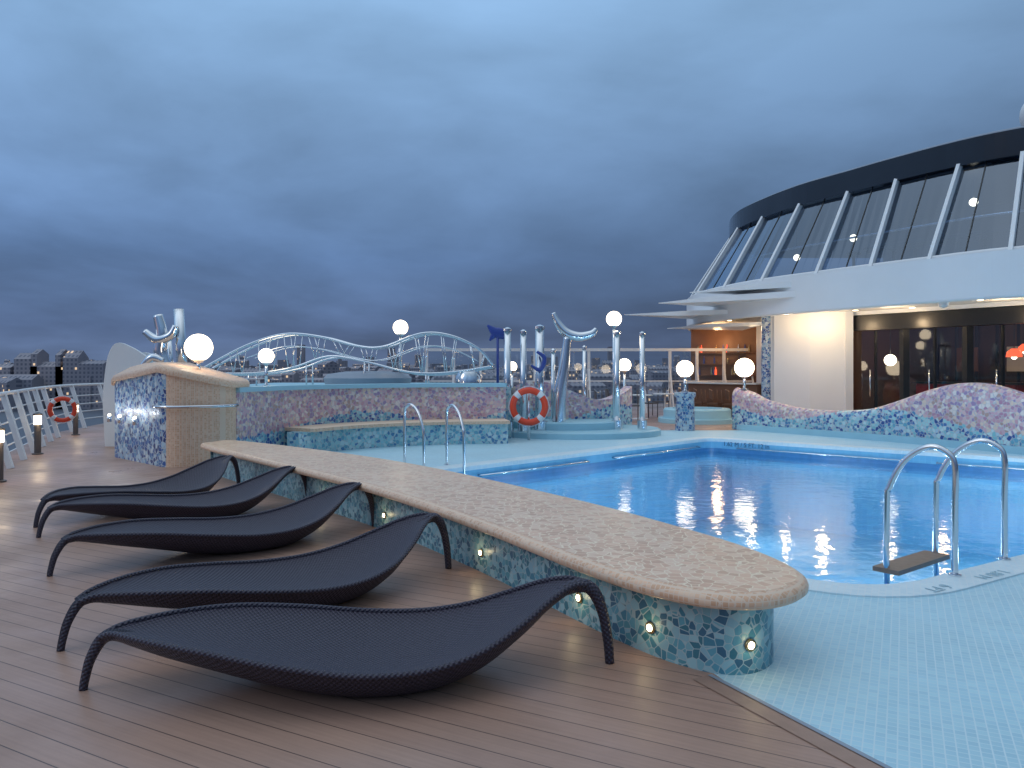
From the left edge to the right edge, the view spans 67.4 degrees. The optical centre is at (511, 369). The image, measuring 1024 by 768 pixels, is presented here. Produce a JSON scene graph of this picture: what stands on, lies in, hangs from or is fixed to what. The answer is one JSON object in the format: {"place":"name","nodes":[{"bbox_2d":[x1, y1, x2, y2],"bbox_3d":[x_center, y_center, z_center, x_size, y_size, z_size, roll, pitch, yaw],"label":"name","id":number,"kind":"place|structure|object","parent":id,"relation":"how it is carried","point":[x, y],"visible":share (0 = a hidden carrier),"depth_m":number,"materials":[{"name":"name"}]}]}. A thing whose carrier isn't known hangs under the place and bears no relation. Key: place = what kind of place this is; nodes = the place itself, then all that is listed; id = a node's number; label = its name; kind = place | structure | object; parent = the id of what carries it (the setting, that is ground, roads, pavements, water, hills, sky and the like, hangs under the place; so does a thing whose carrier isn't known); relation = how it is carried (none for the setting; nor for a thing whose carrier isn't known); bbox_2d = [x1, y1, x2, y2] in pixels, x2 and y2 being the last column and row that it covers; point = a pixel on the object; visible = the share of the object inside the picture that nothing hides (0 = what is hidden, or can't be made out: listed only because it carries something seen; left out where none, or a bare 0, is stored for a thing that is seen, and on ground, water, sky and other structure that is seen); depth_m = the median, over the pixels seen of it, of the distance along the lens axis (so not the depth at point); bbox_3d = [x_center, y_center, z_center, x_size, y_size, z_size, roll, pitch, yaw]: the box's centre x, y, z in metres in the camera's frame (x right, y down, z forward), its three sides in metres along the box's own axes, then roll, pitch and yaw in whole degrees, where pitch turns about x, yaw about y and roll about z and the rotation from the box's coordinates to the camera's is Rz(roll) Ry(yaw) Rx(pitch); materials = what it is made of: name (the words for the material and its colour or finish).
{"place":"outdoors","nodes":[
{"label":"outdoors","id":0,"kind":"place"},
{"bbox_2d":[0,403,638,450],"bbox_3d":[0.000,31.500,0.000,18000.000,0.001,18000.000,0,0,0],"label":"ground","id":1,"kind":"structure","parent":0,"point":[64,426],"depth_m":457.87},
{"bbox_2d":[0,345,690,410],"bbox_3d":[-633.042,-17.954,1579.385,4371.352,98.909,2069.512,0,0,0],"label":"city skyline","id":2,"kind":"structure","parent":1,"relation":"on","point":[36,368],"depth_m":616.93},
{"bbox_2d":[0,404,884,767],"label":"wooden deck","id":3,"kind":"structure","parent":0,"point":[550,688],"depth_m":3.51,"materials":[{"name":"brown wood"}]},
{"bbox_2d":[0,426,6,482],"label":"bollard light","id":4,"kind":"object","parent":3,"relation":"on","point":[2,429],"visible":1,"depth_m":10.23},
{"bbox_2d":[32,412,43,454],"bbox_3d":[-8.400,1.125,13.600,0.180,0.750,0.180,0,0,0],"label":"bollard light","id":5,"kind":"object","parent":3,"relation":"on","point":[37,430],"visible":1,"depth_m":13.55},
{"bbox_2d":[71,402,79,434],"bbox_3d":[-10.000,1.125,17.600,0.180,0.750,0.180,0,0,0],"label":"bollard light","id":6,"kind":"object","parent":3,"relation":"on","point":[75,425],"visible":0.55,"depth_m":17.56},
{"bbox_2d":[102,343,152,445],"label":"white sail fins","id":7,"kind":"object","parent":3,"relation":"on","point":[121,357],"visible":0.23,"depth_m":15.00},
{"bbox_2d":[0,378,264,468],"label":"ship railing","id":8,"kind":"object","parent":3,"relation":"on","point":[17,438],"visible":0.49,"depth_m":14.92,"materials":[{"name":"metal"}]},
{"bbox_2d":[46,395,78,423],"bbox_3d":[-9.950,0.880,17.000,0.624,0.624,0.099,0,0,-31],"label":"lifebuoy","id":9,"kind":"object","parent":8,"relation":"attached to","point":[53,417],"visible":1,"depth_m":16.97,"materials":[{"name":"orange plastic"}]},
{"bbox_2d":[33,455,240,527],"bbox_3d":[-3.989,1.283,8.502,0.948,0.441,2.676,0,0,24],"label":"sun lounger","id":10,"kind":"object","parent":3,"relation":"on","point":[205,475],"visible":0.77,"depth_m":8.94,"materials":[{"name":"plastic"}]},
{"bbox_2d":[141,309,186,363],"bbox_3d":[-6.385,0.188,14.133,0.800,2.625,0.423,0,0,0],"label":"steel tube sculpture","id":11,"kind":"object","parent":3,"relation":"on","point":[162,338],"visible":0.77,"depth_m":14.03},
{"bbox_2d":[36,466,306,537],"bbox_3d":[-3.253,1.283,7.731,2.657,0.441,0.948,0,0,-42],"label":"sun lounger","id":12,"kind":"object","parent":3,"relation":"on","point":[240,497],"visible":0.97,"depth_m":7.62,"materials":[{"name":"plastic"}]},
{"bbox_2d":[107,362,249,466],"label":"scroll end wall","id":13,"kind":"structure","parent":3,"relation":"on","point":[149,434],"depth_m":12.05,"materials":[{"name":"blue tile"}]},
{"bbox_2d":[152,404,238,408],"bbox_3d":[-4.906,0.570,11.947,1.265,0.050,0.331,0,0,-24],"label":"chrome handrail","id":14,"kind":"object","parent":13,"relation":"attached to","point":[190,406],"visible":1,"depth_m":11.79,"materials":[{"name":"metal"}]},
{"bbox_2d":[184,334,212,369],"bbox_3d":[-5.100,-0.265,12.500,0.440,0.630,0.440,0,0,0],"label":"globe lamp","id":15,"kind":"object","parent":13,"relation":"on","point":[198,349],"visible":0.89,"depth_m":12.36,"materials":[{"name":"glass"}]},
{"bbox_2d":[47,482,373,576],"bbox_3d":[-2.338,1.283,6.471,2.751,0.441,0.948,0,0,-41],"label":"sun lounger","id":16,"kind":"object","parent":3,"relation":"on","point":[290,523],"visible":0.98,"depth_m":6.36,"materials":[{"name":"plastic"}]},
{"bbox_2d":[56,512,451,651],"bbox_3d":[-1.444,1.282,4.952,2.616,0.441,0.948,0,0,-41],"label":"sun lounger","id":17,"kind":"object","parent":3,"relation":"on","point":[352,568],"visible":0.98,"depth_m":4.98,"materials":[{"name":"plastic"}]},
{"bbox_2d":[79,575,613,696],"bbox_3d":[-0.753,1.282,3.767,2.553,0.441,0.972,0,0,0],"label":"sun lounger","id":18,"kind":"object","parent":3,"relation":"on","point":[346,651],"visible":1,"depth_m":3.81,"materials":[{"name":"plastic"}]},
{"bbox_2d":[236,387,510,450],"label":"whirlpool terrace wall","id":19,"kind":"structure","parent":3,"relation":"on","point":[267,417],"depth_m":15.12,"materials":[{"name":"multicoloured tile"}]},
{"bbox_2d":[250,383,324,385],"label":"terrace floor","id":20,"kind":"structure","parent":19,"relation":"on","point":[260,384],"depth_m":19.26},
{"bbox_2d":[258,348,273,385],"bbox_3d":[-5.440,-0.050,17.000,0.340,0.840,0.340,0,0,0],"label":"globe lamp","id":21,"kind":"object","parent":20,"relation":"on","point":[266,356],"visible":0.95,"depth_m":16.91,"materials":[{"name":"glass"}]},
{"bbox_2d":[204,332,493,385],"bbox_3d":[-3.653,-0.234,17.287,6.552,1.209,1.059,0,0,4],"label":"wave truss railing","id":22,"kind":"object","parent":20,"relation":"on","point":[377,348],"visible":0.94,"depth_m":17.21,"materials":[{"name":"metal"}]},
{"bbox_2d":[323,371,411,383],"bbox_3d":[-3.300,0.200,17.600,2.000,0.340,2.000,0,0,0],"label":"whirlpool rim","id":23,"kind":"object","parent":20,"relation":"on","point":[367,377],"visible":0.81,"depth_m":16.81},
{"bbox_2d":[393,320,407,372],"bbox_3d":[-2.540,-0.380,17.500,0.340,1.500,0.340,0,0,0],"label":"globe lamp","id":24,"kind":"object","parent":23,"relation":"on","point":[400,328],"visible":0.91,"depth_m":17.41,"materials":[{"name":"glass"}]},
{"bbox_2d":[455,371,481,382],"bbox_3d":[-0.950,0.190,16.900,0.600,0.360,0.597,0,0,0],"label":"steel drum","id":25,"kind":"object","parent":20,"relation":"on","point":[469,377],"visible":0.67,"depth_m":16.67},
{"bbox_2d":[487,325,546,382],"bbox_3d":[0.106,-0.307,17.112,1.348,1.414,0.131,0,0,12],"label":"blue fin sculpture","id":26,"kind":"object","parent":20,"relation":"on","point":[497,333],"visible":0.91,"depth_m":17.17,"materials":[{"name":"paint"}]},
{"bbox_2d":[236,383,505,391],"bbox_3d":[-2.804,0.330,14.980,6.274,0.080,1.579,0,0,-42],"label":"coping","id":27,"kind":"object","parent":19,"relation":"on","point":[315,386],"visible":0.93,"depth_m":15.28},
{"bbox_2d":[285,418,509,431],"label":"seat slab","id":28,"kind":"structure","parent":19,"relation":"on","point":[334,426],"depth_m":14.98,"materials":[{"name":"beige stone"}]},
{"bbox_2d":[200,440,808,674],"bbox_3d":[-1.293,1.280,7.796,1.419,0.440,9.748,0,0,-36],"label":"mosaic pool bench","id":29,"kind":"object","parent":3,"relation":"on","point":[685,597],"visible":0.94,"depth_m":4.76,"materials":[{"name":"beige stone"}]},
{"bbox_2d":[511,362,516,387],"bbox_3d":[0.000,0.645,20.000,0.260,1.710,0.260,0,0,0],"label":"globe lamp","id":30,"kind":"object","parent":3,"relation":"on","point":[513,366],"visible":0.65,"depth_m":19.94,"materials":[{"name":"glass"}]},
{"bbox_2d":[424,348,753,412],"bbox_3d":[3.700,0.380,26.664,13.600,2.260,0.773,0,0,0],"label":"windscreen","id":31,"kind":"object","parent":3,"relation":"on","point":[669,380],"visible":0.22,"depth_m":26.95,"materials":[{"name":"white paint"}]},
{"bbox_2d":[620,359,630,385],"bbox_3d":[2.930,0.605,20.000,0.340,1.790,0.340,0,0,0],"label":"globe lamp","id":32,"kind":"object","parent":3,"relation":"on","point":[625,365],"visible":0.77,"depth_m":19.89,"materials":[{"name":"glass"}]},
{"bbox_2d":[332,430,1023,767],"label":"pool deck tiles","id":33,"kind":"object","parent":3,"relation":"on","point":[936,681],"visible":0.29,"depth_m":3.92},
{"bbox_2d":[508,386,549,439],"bbox_3d":[0.360,0.920,16.332,0.878,1.160,0.233,0,0,0],"label":"lifebuoy","id":34,"kind":"object","parent":33,"relation":"on","point":[528,391],"visible":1,"depth_m":16.25,"materials":[{"name":"orange plastic"}]},
{"bbox_2d":[503,324,646,437],"bbox_3d":[1.298,0.245,17.804,3.332,2.510,1.574,0,0,-10],"label":"steel pipe sculpture","id":35,"kind":"object","parent":33,"relation":"on","point":[539,376],"visible":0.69,"depth_m":17.17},
{"bbox_2d":[511,381,660,439],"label":"fountain island","id":36,"kind":"structure","parent":33,"relation":"on","point":[587,418],"depth_m":17.93,"materials":[{"name":"blue tile"}]},
{"bbox_2d":[551,312,597,421],"bbox_3d":[1.411,0.004,17.300,1.055,2.603,0.320,0,0,0],"label":"crescent sculpture","id":37,"kind":"object","parent":36,"relation":"on","point":[560,393],"visible":0.99,"depth_m":17.20,"materials":[{"name":"metal"}]},
{"bbox_2d":[606,311,621,419],"bbox_3d":[2.390,-0.035,18.000,0.360,2.670,0.360,0,0,0],"label":"globe lamp","id":38,"kind":"object","parent":36,"relation":"on","point":[613,319],"visible":0.81,"depth_m":17.97,"materials":[{"name":"glass"}]},
{"bbox_2d":[432,437,1023,597],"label":"swimming pool","id":39,"kind":"structure","parent":33,"relation":"in","point":[813,513],"depth_m":14.27,"materials":[{"name":"liquid"}]},
{"bbox_2d":[403,403,464,473],"bbox_3d":[-1.195,1.312,11.891,1.219,1.576,0.422,0,0,22],"label":"grab rail pair","id":40,"kind":"object","parent":39,"relation":"attached to","point":[423,430],"visible":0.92,"depth_m":11.90,"materials":[{"name":"metal"}]},
{"bbox_2d":[873,438,1010,583],"bbox_3d":[3.351,1.422,5.965,0.965,1.756,0.622,0,0,-37],"label":"pool ladder","id":41,"kind":"object","parent":39,"relation":"attached to","point":[887,567],"visible":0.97,"depth_m":5.96,"materials":[{"name":"metal"}]},
{"bbox_2d":[736,424,1023,454],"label":"kick step","id":42,"kind":"object","parent":33,"relation":"on","point":[1019,450],"visible":0.96,"depth_m":16.14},
{"bbox_2d":[962,326,973,382],"bbox_3d":[10.833,0.235,18.250,0.160,2.530,0.200,0,0,0],"label":"door frame","id":43,"kind":"object","parent":33,"relation":"on","point":[967,354],"visible":0.64,"depth_m":18.15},
{"label":"interior floor","id":44,"kind":"structure","parent":33,"relation":"on","visible":0},
{"bbox_2d":[936,327,938,381],"bbox_3d":[13.080,0.000,23.600,0.060,3.000,0.060,0,0,0],"label":"panel batten","id":45,"kind":"object","parent":44,"relation":"on","point":[937,354],"visible":0.21,"depth_m":23.57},
{"bbox_2d":[853,324,1023,409],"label":"interior back wall","id":46,"kind":"structure","parent":44,"relation":"on","point":[921,352],"depth_m":22.49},
{"bbox_2d":[957,347,977,370],"bbox_3d":[13.400,-0.300,22.600,0.030,0.700,0.600,0,0,-33],"label":"picture panel","id":47,"kind":"object","parent":46,"relation":"attached to","point":[959,359],"visible":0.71,"depth_m":22.73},
{"bbox_2d":[1006,348,1022,356],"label":"pendant shade","id":48,"kind":"object","parent":46,"relation":"hanging from","point":[1015,352],"visible":0.99,"depth_m":18.09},
{"bbox_2d":[1007,346,1023,370],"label":"picture panel","id":49,"kind":"object","parent":46,"relation":"attached to","point":[1017,364],"visible":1,"depth_m":21.50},
{"bbox_2d":[955,327,957,381],"bbox_3d":[13.388,0.000,23.123,0.060,3.000,0.060,0,0,0],"label":"panel batten","id":50,"kind":"object","parent":44,"relation":"on","point":[956,347],"visible":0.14,"depth_m":23.09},
{"bbox_2d":[916,384,1023,393],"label":"bar counter","id":51,"kind":"object","parent":44,"relation":"on","point":[920,388],"visible":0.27,"depth_m":21.61,"materials":[{"name":"brown"}]},
{"bbox_2d":[911,381,1023,384],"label":"bar counter top","id":52,"kind":"object","parent":51,"relation":"on","point":[998,383],"visible":0.81,"depth_m":21.00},
{"bbox_2d":[975,326,977,381],"bbox_3d":[13.695,0.000,22.646,0.060,3.000,0.060,0,0,0],"label":"panel batten","id":53,"kind":"object","parent":44,"relation":"on","point":[976,345],"depth_m":22.62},
{"bbox_2d":[995,325,998,381],"bbox_3d":[14.003,0.000,22.169,0.060,3.000,0.060,0,0,0],"label":"panel batten","id":54,"kind":"object","parent":44,"relation":"on","point":[997,347],"visible":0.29,"depth_m":22.14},
{"bbox_2d":[1017,324,1019,382],"bbox_3d":[14.311,0.000,21.692,0.060,3.000,0.060,0,0,0],"label":"panel batten","id":55,"kind":"object","parent":44,"relation":"on","point":[1018,344],"depth_m":21.66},
{"bbox_2d":[674,392,695,430],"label":"mosaic lamp plinth","id":56,"kind":"structure","parent":3,"relation":"on","point":[685,417],"depth_m":18.80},
{"bbox_2d":[676,360,693,391],"bbox_3d":[4.280,0.160,19.000,0.420,0.780,0.420,0,0,0],"label":"globe lamp","id":57,"kind":"object","parent":56,"relation":"on","point":[684,369],"visible":1,"depth_m":18.87,"materials":[{"name":"glass"}]},
{"bbox_2d":[658,407,731,424],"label":"round plunge pool","id":58,"kind":"structure","parent":3,"relation":"on","point":[712,415],"depth_m":21.18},
{"bbox_2d":[705,389,724,407],"bbox_3d":[6.223,1.047,23.716,0.427,0.906,0.669,0,0,42],"label":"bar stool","id":59,"kind":"object","parent":3,"relation":"on","point":[711,396],"visible":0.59,"depth_m":23.61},
{"bbox_2d":[686,327,760,416],"bbox_3d":[7.049,0.000,25.662,2.865,3.000,4.451,0,0,23],"label":"pool bar","id":60,"kind":"object","parent":3,"relation":"on","point":[710,365],"visible":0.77,"depth_m":27.25,"materials":[{"name":"brown wood"}]},
{"bbox_2d":[756,316,773,400],"bbox_3d":[8.465,-0.025,24.173,2.227,3.050,4.779,0,0,0],"label":"white wall return","id":61,"kind":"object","parent":3,"relation":"on","point":[758,354],"depth_m":23.69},
{"bbox_2d":[761,316,770,399],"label":"mosaic column","id":62,"kind":"structure","parent":3,"relation":"on","point":[766,357],"depth_m":21.85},
{"bbox_2d":[694,676,881,767],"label":"deck edge strip","id":63,"kind":"object","parent":3,"relation":"on","point":[821,742],"visible":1,"depth_m":3.23,"materials":[{"name":"brown wood"}]},
{"bbox_2d":[709,674,891,767],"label":"deck edge joint","id":64,"kind":"object","parent":3,"relation":"on","point":[808,725],"visible":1,"depth_m":3.23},
{"bbox_2d":[732,394,1023,446],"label":"wavy mosaic wall","id":65,"kind":"structure","parent":3,"relation":"on","point":[962,417],"depth_m":15.21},
{"bbox_2d":[732,383,1023,419],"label":"top roll","id":66,"kind":"object","parent":65,"relation":"on","point":[1011,395],"visible":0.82,"depth_m":16.19,"materials":[{"name":"pink tile"}]},
{"bbox_2d":[734,358,753,389],"bbox_3d":[5.840,0.105,19.300,0.480,0.790,0.480,0,0,0],"label":"globe lamp","id":67,"kind":"object","parent":66,"relation":"on","point":[744,368],"visible":1,"depth_m":19.15,"materials":[{"name":"glass"}]},
{"bbox_2d":[899,329,909,399],"bbox_3d":[9.967,0.235,19.500,0.160,2.530,0.200,0,0,0],"label":"door frame","id":68,"kind":"object","parent":3,"relation":"on","point":[904,363],"visible":0.64,"depth_m":19.40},
{"bbox_2d":[0,0,1023,368],"label":"sky","id":69,"kind":"structure","parent":0,"point":[344,170],"materials":[{"name":"blue"}]},
{"bbox_2d":[774,312,843,409],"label":"white wall","id":70,"kind":"structure","parent":0,"point":[808,360],"depth_m":20.86,"materials":[{"name":"paint"}]},
{"bbox_2d":[698,297,1023,324],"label":"soffit","id":71,"kind":"structure","parent":70,"relation":"on","point":[753,319],"depth_m":18.85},
{"bbox_2d":[687,248,1023,324],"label":"white fascia","id":72,"kind":"structure","parent":71,"relation":"on","point":[1001,272],"depth_m":17.30,"materials":[{"name":"paint"}]},
{"bbox_2d":[625,282,795,329],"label":"canopy wings","id":73,"kind":"object","parent":72,"relation":"attached to","point":[715,301],"visible":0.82,"depth_m":21.60},
{"bbox_2d":[687,293,1023,331],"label":"fascia lower lip","id":74,"kind":"object","parent":72,"relation":"attached to","point":[1020,295],"visible":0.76,"depth_m":17.81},
{"bbox_2d":[692,245,1023,295],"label":"sill tube","id":75,"kind":"object","parent":72,"relation":"on","point":[920,258],"visible":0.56,"depth_m":17.61,"materials":[{"name":"white paint"}]},
{"bbox_2d":[695,227,740,293],"bbox_3d":[6.726,-3.525,25.002,1.927,2.442,0.080,0,0,-26],"label":"mullion","id":76,"kind":"object","parent":75,"relation":"on","point":[718,260],"visible":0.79,"depth_m":24.97,"materials":[{"name":"white paint"}]},
{"bbox_2d":[722,216,765,287],"bbox_3d":[6.977,-3.525,23.046,1.986,2.443,0.080,0,0,-35],"label":"mullion","id":77,"kind":"object","parent":75,"relation":"on","point":[742,255],"visible":0.79,"depth_m":23.01,"materials":[{"name":"white paint"}]},
{"bbox_2d":[1008,151,1023,249],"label":"mullion","id":78,"kind":"object","parent":75,"relation":"on","point":[1013,228],"visible":1,"depth_m":15.92,"materials":[{"name":"white paint"}]},
{"bbox_2d":[844,311,852,409],"bbox_3d":[8.980,-0.025,20.500,0.200,3.050,0.130,0,0,0],"label":"wall pilaster","id":79,"kind":"object","parent":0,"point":[848,360],"depth_m":20.43,"materials":[{"name":"white paint"}]},
{"bbox_2d":[739,160,1023,257],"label":"ceiling","id":80,"kind":"structure","parent":0,"point":[998,187],"depth_m":22.29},
{"bbox_2d":[729,128,1023,257],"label":"dark roof band","id":81,"kind":"object","parent":80,"relation":"on","point":[991,148],"visible":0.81,"depth_m":19.08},
{"bbox_2d":[741,158,1018,233],"bbox_3d":[15.800,-5.575,22.000,16.400,0.750,20.000,0,0,0],"label":"window frame","id":82,"kind":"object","parent":81,"relation":"on","point":[885,187],"depth_m":24.37,"materials":[{"name":"paint"}]},
{"bbox_2d":[1006,104,1023,161],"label":"roof radome","id":83,"kind":"object","parent":82,"relation":"on","point":[1021,117],"visible":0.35,"depth_m":22.00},
{"bbox_2d":[752,126,1023,203],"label":"roof edge trim","id":84,"kind":"structure","parent":81,"relation":"attached to","point":[909,153],"depth_m":18.50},
{"label":"upper floor","id":85,"kind":"structure","parent":0,"visible":0},
{"bbox_2d":[703,227,762,289],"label":"slanted glazing","id":86,"kind":"structure","parent":85,"relation":"on","point":[744,273],"depth_m":30.22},
{"bbox_2d":[690,238,728,296],"bbox_3d":[7.027,-3.525,27.209,1.800,2.437,0.080,0,0,-15],"label":"mullion","id":87,"kind":"object","parent":86,"relation":"attached to","point":[703,278],"visible":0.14,"depth_m":27.16,"materials":[{"name":"white paint"}]},
{"bbox_2d":[713,224,750,287],"bbox_3d":[6.865,-3.525,23.999,1.878,2.369,0.020,0,0,-32],"label":"pane joint","id":88,"kind":"object","parent":86,"relation":"attached to","point":[732,256],"visible":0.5,"depth_m":24.00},
{"bbox_2d":[746,212,781,280],"bbox_3d":[7.255,-3.525,22.162,1.830,2.368,0.020,0,0,-35],"label":"pane joint","id":89,"kind":"object","parent":86,"relation":"attached to","point":[764,246],"visible":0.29,"depth_m":22.17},
{"bbox_2d":[759,203,802,280],"bbox_3d":[7.479,-3.525,21.291,1.846,2.439,0.080,0,0,-34],"label":"mullion","id":90,"kind":"object","parent":86,"relation":"attached to","point":[782,241],"visible":0.86,"depth_m":21.25,"materials":[{"name":"white paint"}]},
{"bbox_2d":[791,200,824,273],"bbox_3d":[7.908,-3.525,20.517,1.710,2.368,0.020,0,0,-37],"label":"pane joint","id":91,"kind":"object","parent":86,"relation":"attached to","point":[808,237],"visible":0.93,"depth_m":20.51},
{"bbox_2d":[814,191,850,273],"bbox_3d":[8.251,-3.525,19.736,1.776,2.436,0.080,0,0,-40],"label":"mullion","id":92,"kind":"object","parent":86,"relation":"attached to","point":[832,233],"visible":1,"depth_m":19.70,"materials":[{"name":"white paint"}]},
{"bbox_2d":[846,188,872,266],"bbox_3d":[8.642,-3.525,19.110,1.625,2.367,0.020,0,0,-42],"label":"pane joint","id":93,"kind":"object","parent":86,"relation":"attached to","point":[859,227],"visible":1,"depth_m":19.10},
{"bbox_2d":[711,209,1023,285],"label":"handrail","id":94,"kind":"object","parent":86,"relation":"attached to","point":[928,224],"visible":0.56,"depth_m":18.59,"materials":[{"name":"metal"}]},
{"bbox_2d":[868,178,899,266],"bbox_3d":[8.934,-3.525,18.432,1.670,2.432,0.080,0,0,-42],"label":"mullion","id":95,"kind":"object","parent":86,"relation":"attached to","point":[883,224],"visible":1,"depth_m":18.39,"materials":[{"name":"white paint"}]},
{"bbox_2d":[900,174,927,259],"bbox_3d":[9.335,-3.525,17.835,1.513,2.366,0.020,0,0,-39],"label":"pane joint","id":96,"kind":"object","parent":86,"relation":"attached to","point":[914,217],"visible":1,"depth_m":17.83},
{"bbox_2d":[927,164,962,258],"bbox_3d":[9.676,-3.525,17.154,1.590,2.429,0.080,0,0,-37],"label":"mullion","id":97,"kind":"object","parent":86,"relation":"attached to","point":[945,212],"visible":1,"depth_m":17.11,"materials":[{"name":"white paint"}]},
{"bbox_2d":[965,161,986,251],"bbox_3d":[10.067,-3.525,16.663,1.557,2.366,0.020,0,0,-43],"label":"pane joint","id":98,"kind":"object","parent":86,"relation":"attached to","point":[976,207],"visible":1,"depth_m":16.66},
{"bbox_2d":[863,225,1023,249],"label":"lounge counter","id":99,"kind":"object","parent":85,"relation":"on","point":[972,235],"visible":0.67,"depth_m":19.33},
{"bbox_2d":[883,202,1023,261],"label":"railing","id":100,"kind":"object","parent":85,"relation":"on","point":[979,225],"visible":0.27,"depth_m":22.25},
{"bbox_3d":[9.950,-0.965,20.200,0.020,1.130,0.017,0,0,0],"label":"pendant cord","id":101,"kind":"object","parent":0,"visible":0},
{"bbox_2d":[884,354,896,365],"bbox_3d":[9.950,-0.250,20.200,0.300,0.300,0.300,0,0,0],"label":"pendant globe","id":102,"kind":"object","parent":101,"relation":"hanging from","point":[890,360],"visible":1,"depth_m":20.10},
{"bbox_3d":[9.533,1.400,20.125,0.916,0.160,1.284,0,0,0],"label":"bottom rail","id":103,"kind":"object","parent":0,"visible":0},
{"bbox_3d":[9.533,0.210,20.125,0.867,2.480,1.250,0,0,0],"label":"door pane","id":104,"kind":"object","parent":103,"relation":"on","visible":0},
{"bbox_2d":[874,331,876,407],"bbox_3d":[9.533,0.165,20.125,0.060,2.370,0.060,0,0,0],"label":"pane stile","id":105,"kind":"object","parent":104,"relation":"attached to","point":[875,369],"visible":0.64,"depth_m":20.09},
{"bbox_3d":[10.400,1.400,18.875,0.916,0.160,1.284,0,0,0],"label":"bottom rail","id":106,"kind":"object","parent":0,"visible":0},
{"bbox_3d":[10.400,0.210,18.875,0.867,2.480,1.250,0,0,0],"label":"door pane","id":107,"kind":"object","parent":106,"relation":"on","visible":0},
{"bbox_2d":[933,328,936,388],"bbox_3d":[10.400,0.165,18.875,0.060,2.370,0.060,0,0,0],"label":"pane stile","id":108,"kind":"object","parent":107,"relation":"attached to","point":[934,357],"visible":0.64,"depth_m":18.85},
{"bbox_3d":[11.267,1.400,17.625,0.916,0.160,1.284,0,0,0],"label":"bottom rail","id":109,"kind":"object","parent":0,"visible":0},
{"bbox_3d":[11.267,0.210,17.625,0.867,2.480,1.250,0,0,0],"label":"door pane","id":110,"kind":"object","parent":109,"relation":"on","visible":0},
{"bbox_2d":[1001,325,1004,386],"bbox_3d":[11.267,0.165,17.625,0.060,2.370,0.060,0,0,0],"label":"pane stile","id":111,"kind":"object","parent":110,"relation":"attached to","point":[1002,355],"visible":0.64,"depth_m":17.59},
{"bbox_3d":[13.600,-1.235,14.950,3.932,0.400,4.222,0,0,0],"label":"lintel","id":112,"kind":"object","parent":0,"visible":0},
{"bbox_2d":[853,305,1023,330],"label":"lintel","id":113,"kind":"structure","parent":112,"relation":"attached to","point":[975,317],"depth_m":18.64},
{"bbox_2d":[853,301,1023,315],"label":"lintel panel","id":114,"kind":"structure","parent":113,"relation":"on","point":[963,306],"depth_m":18.70,"materials":[{"name":"white paint"}]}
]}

